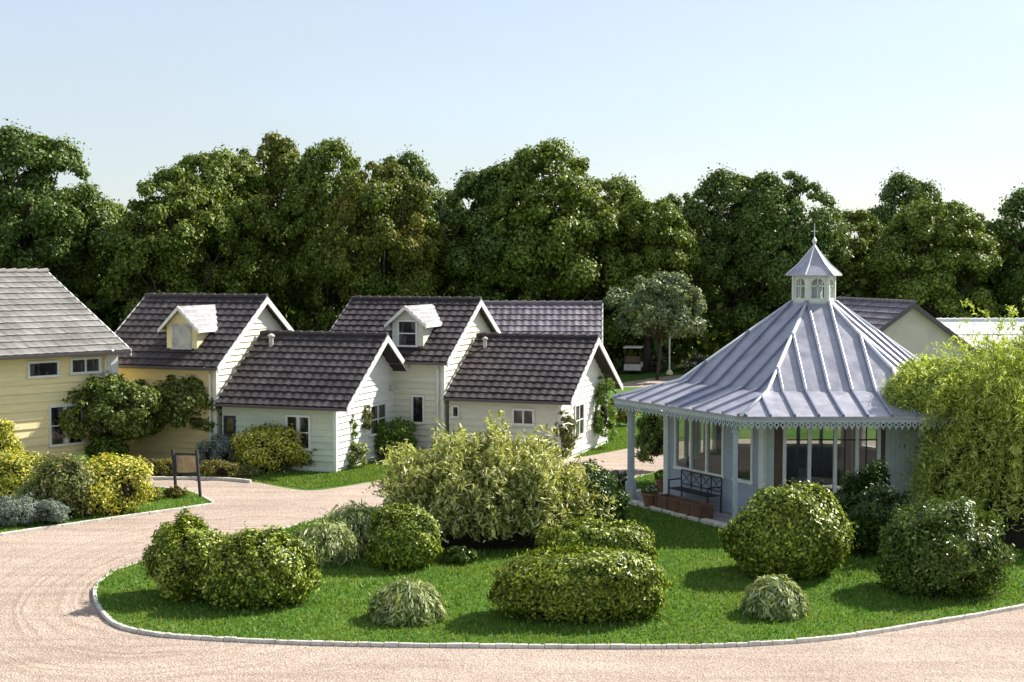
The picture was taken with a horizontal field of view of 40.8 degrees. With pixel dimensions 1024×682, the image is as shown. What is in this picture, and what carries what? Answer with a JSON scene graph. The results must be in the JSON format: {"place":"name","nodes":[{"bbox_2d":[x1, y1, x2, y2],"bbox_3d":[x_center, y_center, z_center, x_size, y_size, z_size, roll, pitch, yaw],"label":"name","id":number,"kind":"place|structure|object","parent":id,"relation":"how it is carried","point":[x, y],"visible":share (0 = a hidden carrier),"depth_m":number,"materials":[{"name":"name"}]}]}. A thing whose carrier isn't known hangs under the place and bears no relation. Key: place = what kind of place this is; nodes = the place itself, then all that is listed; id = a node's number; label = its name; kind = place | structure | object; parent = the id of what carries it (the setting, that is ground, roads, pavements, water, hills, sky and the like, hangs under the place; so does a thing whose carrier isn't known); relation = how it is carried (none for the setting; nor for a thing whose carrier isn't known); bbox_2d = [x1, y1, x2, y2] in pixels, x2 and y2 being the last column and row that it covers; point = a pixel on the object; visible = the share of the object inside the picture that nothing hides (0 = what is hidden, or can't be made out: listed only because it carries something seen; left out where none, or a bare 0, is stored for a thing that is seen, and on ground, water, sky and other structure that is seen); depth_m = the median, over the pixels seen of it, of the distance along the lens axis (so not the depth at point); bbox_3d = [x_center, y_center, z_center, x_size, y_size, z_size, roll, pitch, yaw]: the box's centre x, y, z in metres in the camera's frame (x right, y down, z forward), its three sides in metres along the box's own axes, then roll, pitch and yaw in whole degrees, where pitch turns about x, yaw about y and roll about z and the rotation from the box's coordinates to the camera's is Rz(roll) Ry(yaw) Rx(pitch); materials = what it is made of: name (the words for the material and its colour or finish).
{"place":"outdoors","nodes":[
{"label":"outdoors","id":0,"kind":"place"},
{"bbox_2d":[0,486,211,532],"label":"lawn","id":1,"kind":"structure","parent":0,"point":[150,505],"depth_m":36.30,"materials":[{"name":"green plant"}]},
{"bbox_2d":[0,418,24,453],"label":"yellow shrub","id":2,"kind":"object","parent":1,"relation":"on","point":[8,438],"visible":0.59,"depth_m":39.91,"materials":[{"name":"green plant"}]},
{"bbox_2d":[0,492,40,526],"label":"silver plant","id":3,"kind":"object","parent":1,"relation":"on","point":[11,510],"visible":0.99,"depth_m":33.94,"materials":[{"name":"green plant"}]},
{"bbox_2d":[0,446,48,500],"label":"yellow shrub","id":4,"kind":"object","parent":1,"relation":"on","point":[15,467],"visible":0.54,"depth_m":36.52,"materials":[{"name":"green plant"}]},
{"bbox_2d":[11,478,45,517],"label":"grass clump","id":5,"kind":"object","parent":1,"relation":"on","point":[25,490],"visible":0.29,"depth_m":35.03,"materials":[{"name":"green plant"}]},
{"bbox_2d":[34,496,70,522],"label":"silver plant","id":6,"kind":"object","parent":1,"relation":"on","point":[54,510],"visible":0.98,"depth_m":34.18,"materials":[{"name":"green plant"}]},
{"bbox_2d":[24,449,97,516],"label":"mottled shrub","id":7,"kind":"object","parent":1,"relation":"on","point":[62,481],"visible":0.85,"depth_m":35.00,"materials":[{"name":"green plant"}]},
{"bbox_2d":[0,486,214,535],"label":"kerb","id":8,"kind":"structure","parent":1,"relation":"on","point":[100,519],"depth_m":35.14,"materials":[{"name":"grey concrete"}]},
{"bbox_2d":[75,452,162,516],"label":"yellow shrub","id":9,"kind":"object","parent":1,"relation":"on","point":[119,485],"visible":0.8,"depth_m":35.68,"materials":[{"name":"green plant"}]},
{"bbox_2d":[163,484,188,496],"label":"plant","id":10,"kind":"object","parent":1,"relation":"on","point":[175,490],"visible":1,"depth_m":38.17,"materials":[{"name":"green plant"}]},
{"bbox_2d":[171,449,201,496],"bbox_3d":[-9.110,3.720,38.513,1.007,1.349,0.308,1,3,12],"label":"sign board","id":11,"kind":"object","parent":1,"relation":"on","point":[185,463],"visible":0.94,"depth_m":38.52,"materials":[{"name":"beige wood"}]},
{"bbox_2d":[133,372,875,489],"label":"lawn","id":12,"kind":"structure","parent":0,"point":[791,433],"depth_m":53.92,"materials":[{"name":"green plant"}]},
{"bbox_2d":[84,430,130,460],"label":"green shrub","id":13,"kind":"object","parent":12,"relation":"on","point":[115,444],"visible":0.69,"depth_m":43.06,"materials":[{"name":"green plant"}]},
{"bbox_2d":[55,370,161,441],"bbox_3d":[-12.716,2.538,43.510,3.437,3.245,2.758,0,3,0],"label":"multi stem tree","id":14,"kind":"object","parent":12,"relation":"on","point":[117,400],"visible":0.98,"depth_m":42.93,"materials":[{"name":"green plant"}]},
{"bbox_2d":[148,457,181,476],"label":"hedge","id":15,"kind":"object","parent":12,"relation":"on","point":[164,467],"visible":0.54,"depth_m":42.27,"materials":[{"name":"yellow plant"}]},
{"bbox_2d":[132,374,222,441],"bbox_3d":[-10.940,2.506,45.488,4.879,3.165,3.555,0,3,0],"label":"multi stem tree","id":16,"kind":"object","parent":12,"relation":"on","point":[174,407],"visible":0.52,"depth_m":44.35,"materials":[{"name":"green plant"}]},
{"bbox_2d":[114,292,293,462],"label":"yellow dormer cottage","id":17,"kind":"structure","parent":12,"relation":"on","point":[208,340],"depth_m":45.41,"materials":[{"name":"tile"}]},
{"bbox_2d":[194,432,240,466],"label":"silver shrub","id":18,"kind":"object","parent":12,"relation":"on","point":[219,447],"visible":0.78,"depth_m":43.58,"materials":[{"name":"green plant"}]},
{"bbox_2d":[199,458,244,477],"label":"hedge","id":19,"kind":"object","parent":12,"relation":"on","point":[217,468],"visible":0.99,"depth_m":41.91,"materials":[{"name":"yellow plant"}]},
{"bbox_2d":[237,464,260,477],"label":"plant","id":20,"kind":"object","parent":12,"relation":"on","point":[249,470],"visible":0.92,"depth_m":42.16,"materials":[{"name":"green plant"}]},
{"bbox_2d":[228,422,316,474],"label":"yellow shrub","id":21,"kind":"object","parent":12,"relation":"on","point":[270,448],"visible":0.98,"depth_m":42.88,"materials":[{"name":"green plant"}]},
{"bbox_2d":[214,329,408,472],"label":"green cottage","id":22,"kind":"structure","parent":12,"relation":"on","point":[318,388],"depth_m":44.31,"materials":[{"name":"tile"}]},
{"bbox_2d":[222,415,235,437],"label":"window","id":23,"kind":"structure","parent":22,"relation":"in","point":[229,422],"depth_m":44.30,"materials":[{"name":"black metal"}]},
{"bbox_2d":[285,414,311,450],"bbox_3d":[-6.756,2.888,43.451,0.949,1.110,0.120,1,3,20],"label":"window","id":24,"kind":"structure","parent":22,"relation":"in","point":[303,422],"depth_m":43.40,"materials":[{"name":"white paint"}]},
{"bbox_2d":[347,437,370,466],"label":"climbing plant","id":25,"kind":"object","parent":22,"relation":"attached to","point":[357,454],"visible":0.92,"depth_m":43.90,"materials":[{"name":"green plant"}]},
{"bbox_2d":[361,405,373,429],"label":"climbing plant","id":26,"kind":"object","parent":22,"relation":"attached to","point":[369,423],"visible":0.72,"depth_m":44.86,"materials":[{"name":"green plant"}]},
{"bbox_2d":[368,402,386,436],"bbox_3d":[-4.458,2.594,45.806,0.120,1.040,1.300,1,3,20],"label":"window","id":27,"kind":"structure","parent":22,"relation":"in","point":[379,410],"depth_m":45.73,"materials":[{"name":"white paint"}]},
{"bbox_2d":[244,458,400,488],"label":"grass","id":28,"kind":"structure","parent":12,"relation":"on","point":[315,479],"depth_m":42.09,"materials":[{"name":"green plant"}]},
{"bbox_2d":[374,416,420,458],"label":"green shrub","id":29,"kind":"object","parent":12,"relation":"on","point":[399,431],"visible":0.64,"depth_m":45.67,"materials":[{"name":"green plant"}]},
{"bbox_2d":[330,295,500,454],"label":"cream dormer cottage","id":30,"kind":"structure","parent":12,"relation":"on","point":[432,338],"depth_m":47.07,"materials":[{"name":"grey tile"}]},
{"bbox_2d":[410,395,425,423],"bbox_3d":[-3.193,2.321,46.674,0.554,0.990,0.120,1,3,20],"label":"window","id":31,"kind":"structure","parent":30,"relation":"in","point":[417,401],"depth_m":46.68,"materials":[{"name":"white paint"}]},
{"bbox_2d":[443,332,622,463],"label":"cream cottage","id":32,"kind":"structure","parent":12,"relation":"on","point":[526,382],"depth_m":46.34,"materials":[{"name":"grey tile"}]},
{"bbox_2d":[510,408,535,425],"bbox_3d":[0.367,2.507,45.386,0.847,0.560,0.120,1,3,20],"label":"window","id":33,"kind":"structure","parent":32,"relation":"in","point":[520,416],"depth_m":45.37,"materials":[{"name":"white paint"}]},
{"bbox_2d":[553,410,579,458],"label":"climbing plant","id":34,"kind":"object","parent":32,"relation":"attached to","point":[568,439],"visible":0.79,"depth_m":44.90,"materials":[{"name":"green plant"}]},
{"bbox_2d":[574,402,585,437],"bbox_3d":[2.298,2.687,46.835,0.120,1.140,1.100,1,3,20],"label":"window","id":35,"kind":"structure","parent":32,"relation":"in","point":[578,408],"depth_m":46.82,"materials":[{"name":"white paint"}]},
{"bbox_2d":[592,374,618,441],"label":"climbing plant","id":36,"kind":"object","parent":32,"relation":"attached to","point":[602,414],"visible":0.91,"depth_m":48.57,"materials":[{"name":"green plant"}]},
{"bbox_2d":[483,300,602,343],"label":"cottage","id":37,"kind":"structure","parent":12,"relation":"on","point":[556,317],"depth_m":57.36,"materials":[{"name":"grey tile"}]},
{"bbox_2d":[609,399,638,424],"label":"ochre shrub","id":38,"kind":"object","parent":12,"relation":"on","point":[622,415],"visible":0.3,"depth_m":55.38,"materials":[{"name":"green plant"}]},
{"bbox_2d":[681,353,707,372],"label":"flowering shrub","id":39,"kind":"object","parent":12,"relation":"on","point":[697,359],"visible":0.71,"depth_m":82.63,"materials":[{"name":"green plant"}]},
{"bbox_2d":[836,296,983,361],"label":"grey gabled house","id":40,"kind":"structure","parent":12,"relation":"on","point":[912,327],"depth_m":58.66,"materials":[{"name":"white paint"}]},
{"bbox_2d":[936,318,1023,363],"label":"pale roofed shed","id":41,"kind":"structure","parent":12,"relation":"on","point":[951,323],"depth_m":75.22,"materials":[{"name":"white paint"}]},
{"bbox_2d":[0,439,1023,681],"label":"gravel drive","id":42,"kind":"structure","parent":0,"point":[66,567],"depth_m":23.24,"materials":[{"name":"beige gravel"}]},
{"bbox_2d":[147,476,251,482],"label":"kerb","id":43,"kind":"structure","parent":42,"relation":"on","point":[203,478],"depth_m":41.70,"materials":[{"name":"grey concrete"}]},
{"bbox_2d":[0,605,1023,681],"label":"gravel","id":44,"kind":"structure","parent":42,"relation":"on","point":[499,658],"depth_m":22.74,"materials":[{"name":"beige gravel"}]},
{"bbox_2d":[93,472,1023,648],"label":"kerb","id":45,"kind":"structure","parent":42,"relation":"on","point":[106,616],"depth_m":23.60,"materials":[{"name":"grey concrete"}]},
{"bbox_2d":[635,408,680,463],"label":"tall shrub","id":46,"kind":"object","parent":42,"relation":"on","point":[649,441],"visible":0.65,"depth_m":43.41,"materials":[{"name":"green plant"}]},
{"bbox_2d":[0,0,1023,238],"label":"sky","id":47,"kind":"structure","parent":0,"point":[842,95],"materials":[{"name":"blue"}]},
{"bbox_2d":[93,470,1023,647],"bbox_3d":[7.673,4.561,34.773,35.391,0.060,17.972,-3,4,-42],"label":"lawn","id":48,"kind":"structure","parent":0,"point":[441,637],"depth_m":25.68,"materials":[{"name":"green plant"}]},
{"bbox_2d":[139,505,228,604],"bbox_3d":[-6.263,4.103,26.758,1.995,1.794,2.028,0,3,0],"label":"rounded shrub","id":49,"kind":"object","parent":48,"relation":"on","point":[183,542],"visible":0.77,"depth_m":26.30,"materials":[{"name":"green plant"}]},
{"bbox_2d":[180,521,325,609],"bbox_3d":[-4.938,4.206,26.287,2.728,1.657,2.023,0,3,0],"label":"rounded shrub","id":50,"kind":"object","parent":48,"relation":"on","point":[261,567],"visible":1,"depth_m":25.73,"materials":[{"name":"green plant"}]},
{"bbox_2d":[286,517,363,567],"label":"striped sedge","id":51,"kind":"object","parent":48,"relation":"on","point":[330,548],"visible":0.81,"depth_m":29.63,"materials":[{"name":"green plant"}]},
{"bbox_2d":[316,497,375,553],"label":"striped sedge","id":52,"kind":"object","parent":48,"relation":"on","point":[357,517],"visible":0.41,"depth_m":30.93,"materials":[{"name":"green plant"}]},
{"bbox_2d":[364,501,443,571],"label":"rounded shrub","id":53,"kind":"object","parent":48,"relation":"on","point":[402,534],"visible":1,"depth_m":29.05,"materials":[{"name":"green plant"}]},
{"bbox_2d":[367,574,447,627],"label":"striped sedge","id":54,"kind":"object","parent":48,"relation":"on","point":[409,601],"visible":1,"depth_m":24.73,"materials":[{"name":"green plant"}]},
{"bbox_2d":[442,546,479,564],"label":"green undergrowth","id":55,"kind":"object","parent":48,"relation":"on","point":[460,554],"visible":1,"depth_m":29.68,"materials":[{"name":"green plant"}]},
{"bbox_2d":[362,410,621,550],"bbox_3d":[-0.386,3.180,32.303,6.331,3.183,4.613,0,3,0],"label":"variegated bush","id":56,"kind":"object","parent":48,"relation":"on","point":[495,488],"visible":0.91,"depth_m":31.14,"materials":[{"name":"green plant"}]},
{"bbox_2d":[482,542,676,624],"bbox_3d":[1.247,4.415,25.323,3.616,1.329,1.884,0,3,0],"label":"clipped hedge","id":57,"kind":"object","parent":48,"relation":"on","point":[586,583],"visible":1,"depth_m":24.69,"materials":[{"name":"green plant"}]},
{"bbox_2d":[533,515,660,562],"bbox_3d":[1.785,4.284,28.974,2.688,1.199,1.811,0,3,0],"label":"clipped hedge","id":58,"kind":"object","parent":48,"relation":"on","point":[591,531],"visible":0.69,"depth_m":28.44,"materials":[{"name":"green plant"}]},
{"bbox_2d":[564,458,633,521],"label":"dark shrub","id":59,"kind":"object","parent":48,"relation":"on","point":[599,477],"visible":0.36,"depth_m":32.41,"materials":[{"name":"green plant"}]},
{"bbox_2d":[603,468,626,488],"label":"flowering plant","id":60,"kind":"object","parent":48,"relation":"on","point":[621,478],"visible":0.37,"depth_m":39.39,"materials":[{"name":"green plant"}]},
{"bbox_2d":[739,574,812,621],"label":"striped sedge","id":61,"kind":"object","parent":48,"relation":"on","point":[776,598],"visible":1,"depth_m":25.09,"materials":[{"name":"green plant"}]},
{"bbox_2d":[717,477,858,580],"bbox_3d":[5.796,3.893,28.722,2.930,2.001,2.532,0,3,0],"label":"round shrub","id":62,"kind":"object","parent":48,"relation":"on","point":[793,530],"visible":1,"depth_m":28.03,"materials":[{"name":"green plant"}]},
{"bbox_2d":[611,224,971,528],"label":"pavilion","id":63,"kind":"structure","parent":48,"relation":"on","point":[810,358],"depth_m":35.46,"materials":[{"name":"grey metal"}]},
{"bbox_2d":[640,482,658,506],"bbox_3d":[3.650,4.056,36.423,0.513,0.629,0.505,0,3,0],"label":"terracotta pot","id":64,"kind":"object","parent":63,"relation":"on","point":[649,497],"visible":0.99,"depth_m":36.30,"materials":[{"name":"brown ceramic"}]},
{"bbox_2d":[655,494,712,519],"bbox_3d":[4.410,4.249,35.349,0.420,0.360,1.930,-2,4,-30],"label":"planter trough","id":65,"kind":"object","parent":63,"relation":"on","point":[686,506],"visible":1,"depth_m":35.15,"materials":[{"name":"brown wood"}]},
{"bbox_2d":[668,469,721,512],"bbox_3d":[4.781,3.935,36.061,0.470,0.910,1.724,-2,4,-30],"label":"iron bench","id":66,"kind":"object","parent":63,"relation":"on","point":[681,488],"visible":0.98,"depth_m":36.06,"materials":[{"name":"black metal"}]},
{"bbox_2d":[790,477,831,484],"bbox_3d":[7.900,4.019,36.075,1.200,0.740,1.200,0,3,0],"label":"bench","id":67,"kind":"object","parent":63,"relation":"on","point":[825,481],"visible":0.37,"depth_m":36.02,"materials":[{"name":"black paint"}]},
{"bbox_2d":[833,457,913,558],"bbox_3d":[7.968,3.711,30.798,2.121,2.150,2.076,0,3,0],"label":"dark shrub","id":68,"kind":"object","parent":48,"relation":"on","point":[868,501],"visible":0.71,"depth_m":30.40,"materials":[{"name":"green plant"}]},
{"bbox_2d":[871,494,1020,599],"bbox_3d":[8.561,4.000,27.324,2.802,1.918,2.806,0,3,0],"label":"dark shrub","id":69,"kind":"object","parent":48,"relation":"on","point":[958,547],"visible":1,"depth_m":26.59,"materials":[{"name":"green plant"}]},
{"bbox_2d":[893,297,1023,548],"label":"bamboo","id":70,"kind":"object","parent":48,"relation":"on","point":[978,457],"visible":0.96,"depth_m":31.91,"materials":[{"name":"green plant"}]},
{"bbox_2d":[572,425,638,458],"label":"grass","id":71,"kind":"structure","parent":0,"point":[617,443],"depth_m":49.88,"materials":[{"name":"green plant"}]},
{"bbox_2d":[622,375,682,386],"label":"path","id":72,"kind":"structure","parent":0,"point":[645,382],"depth_m":77.10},
{"bbox_2d":[603,270,710,379],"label":"round headed tree","id":73,"kind":"object","parent":72,"relation":"on","point":[676,310],"visible":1,"depth_m":77.11,"materials":[{"name":"green plant"}]},
{"bbox_2d":[611,345,703,374],"bbox_3d":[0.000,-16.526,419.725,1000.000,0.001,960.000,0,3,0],"label":"ground","id":74,"kind":"structure","parent":0,"point":[679,368],"depth_m":86.11,"materials":[{"name":"green plant"}]},
{"bbox_2d":[0,118,117,312],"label":"oak tree","id":75,"kind":"object","parent":74,"relation":"on","point":[28,214],"visible":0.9,"depth_m":83.71,"materials":[{"name":"green plant"}]},
{"bbox_2d":[0,268,131,467],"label":"yellow house","id":76,"kind":"structure","parent":74,"relation":"on","point":[58,340],"depth_m":43.05,"materials":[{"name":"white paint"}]},
{"bbox_2d":[26,360,60,378],"bbox_3d":[-14.430,0.869,42.386,0.120,0.520,1.100,3,4,44],"label":"window","id":77,"kind":"structure","parent":76,"relation":"in","point":[49,368],"depth_m":42.37,"materials":[{"name":"white paint"}]},
{"bbox_2d":[48,404,84,446],"bbox_3d":[-13.929,2.622,43.002,0.120,1.290,1.208,3,4,44],"label":"window","id":78,"kind":"structure","parent":76,"relation":"in","point":[56,439],"depth_m":42.80,"materials":[{"name":"white paint"}]},
{"bbox_2d":[69,356,102,374],"bbox_3d":[-13.447,0.773,43.400,0.120,0.520,1.100,3,4,44],"label":"window","id":79,"kind":"structure","parent":76,"relation":"in","point":[81,365],"depth_m":43.39,"materials":[{"name":"white paint"}]},
{"bbox_2d":[48,196,139,329],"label":"oak tree","id":80,"kind":"object","parent":74,"relation":"on","point":[119,212],"visible":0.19,"depth_m":87.43,"materials":[{"name":"green plant"}]},
{"bbox_2d":[94,164,247,320],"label":"oak tree","id":81,"kind":"object","parent":74,"relation":"on","point":[135,240],"visible":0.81,"depth_m":82.27,"materials":[{"name":"green plant"}]},
{"bbox_2d":[148,142,294,297],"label":"oak tree","id":82,"kind":"object","parent":74,"relation":"on","point":[217,170],"visible":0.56,"depth_m":85.70,"materials":[{"name":"green plant"}]},
{"bbox_2d":[202,130,317,316],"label":"oak tree","id":83,"kind":"object","parent":74,"relation":"on","point":[277,155],"visible":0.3,"depth_m":88.36,"materials":[{"name":"green plant"}]},
{"bbox_2d":[266,136,388,331],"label":"oak tree","id":84,"kind":"object","parent":74,"relation":"on","point":[323,189],"visible":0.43,"depth_m":86.12,"materials":[{"name":"green plant"}]},
{"bbox_2d":[291,194,368,322],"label":"oak tree","id":85,"kind":"object","parent":74,"relation":"on","point":[313,313],"visible":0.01,"depth_m":100.26,"materials":[{"name":"green plant"}]},
{"bbox_2d":[309,158,448,313],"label":"oak tree","id":86,"kind":"object","parent":74,"relation":"on","point":[408,251],"visible":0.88,"depth_m":81.07,"materials":[{"name":"green plant"}]},
{"bbox_2d":[367,144,457,295],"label":"oak tree","id":87,"kind":"object","parent":74,"relation":"on","point":[413,163],"visible":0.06,"depth_m":92.66,"materials":[{"name":"green plant"}]},
{"bbox_2d":[413,188,474,296],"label":"oak tree","id":88,"kind":"object","parent":74,"relation":"on","point":[445,289],"visible":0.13,"depth_m":90.45,"materials":[{"name":"green plant"}]},
{"bbox_2d":[433,154,568,300],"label":"oak tree","id":89,"kind":"object","parent":74,"relation":"on","point":[468,244],"visible":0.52,"depth_m":83.13,"materials":[{"name":"green plant"}]},
{"bbox_2d":[42,243,1023,368],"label":"undergrowth","id":90,"kind":"object","parent":74,"relation":"on","point":[709,343],"visible":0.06,"depth_m":87.42,"materials":[{"name":"green plant"}]},
{"bbox_2d":[461,137,635,312],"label":"oak tree","id":91,"kind":"object","parent":74,"relation":"on","point":[570,222],"visible":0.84,"depth_m":81.46,"materials":[{"name":"green plant"}]},
{"bbox_2d":[563,172,658,359],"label":"oak tree","id":92,"kind":"object","parent":74,"relation":"on","point":[616,189],"visible":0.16,"depth_m":85.62,"materials":[{"name":"green plant"}]},
{"bbox_2d":[623,345,643,374],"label":"golf cart","id":93,"kind":"object","parent":74,"relation":"on","point":[632,363],"visible":1,"depth_m":81.94,"materials":[{"name":"white paint"}]},
{"bbox_2d":[590,194,703,370],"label":"oak tree","id":94,"kind":"object","parent":74,"relation":"on","point":[661,241],"visible":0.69,"depth_m":82.88,"materials":[{"name":"green plant"}]},
{"bbox_2d":[649,353,667,370],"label":"flowering shrub","id":95,"kind":"object","parent":74,"relation":"on","point":[655,361],"visible":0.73,"depth_m":83.98,"materials":[{"name":"green plant"}]},
{"bbox_2d":[658,191,717,351],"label":"oak tree","id":96,"kind":"object","parent":74,"relation":"on","point":[676,201],"visible":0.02,"depth_m":93.41,"materials":[{"name":"green plant"}]},
{"bbox_2d":[676,163,795,342],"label":"oak tree","id":97,"kind":"object","parent":74,"relation":"on","point":[717,249],"visible":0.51,"depth_m":85.88,"materials":[{"name":"green plant"}]},
{"bbox_2d":[718,168,861,337],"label":"oak tree","id":98,"kind":"object","parent":74,"relation":"on","point":[780,219],"visible":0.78,"depth_m":83.65,"materials":[{"name":"green plant"}]},
{"bbox_2d":[823,208,905,297],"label":"oak tree","id":99,"kind":"object","parent":74,"relation":"on","point":[864,229],"visible":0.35,"depth_m":87.90,"materials":[{"name":"green plant"}]},
{"bbox_2d":[867,167,949,317],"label":"oak tree","id":100,"kind":"object","parent":74,"relation":"on","point":[904,185],"visible":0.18,"depth_m":91.61,"materials":[{"name":"green plant"}]},
{"bbox_2d":[862,195,1004,317],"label":"oak tree","id":101,"kind":"object","parent":74,"relation":"on","point":[964,244],"visible":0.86,"depth_m":82.90,"materials":[{"name":"green plant"}]},
{"bbox_2d":[938,207,1009,317],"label":"oak tree","id":102,"kind":"object","parent":74,"relation":"on","point":[981,216],"visible":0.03,"depth_m":89.61,"materials":[{"name":"green plant"}]},
{"bbox_2d":[962,183,1023,317],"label":"oak tree","id":103,"kind":"object","parent":74,"relation":"on","point":[1005,228],"visible":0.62,"depth_m":86.36,"materials":[{"name":"green plant"}]},
{"bbox_2d":[878,351,983,430],"bbox_3d":[10.579,2.431,34.016,3.089,4.408,2.867,-1,3,-19],"label":"pale trunk tree","id":104,"kind":"object","parent":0,"point":[902,394],"visible":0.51,"depth_m":33.35,"materials":[{"name":"green plant"}]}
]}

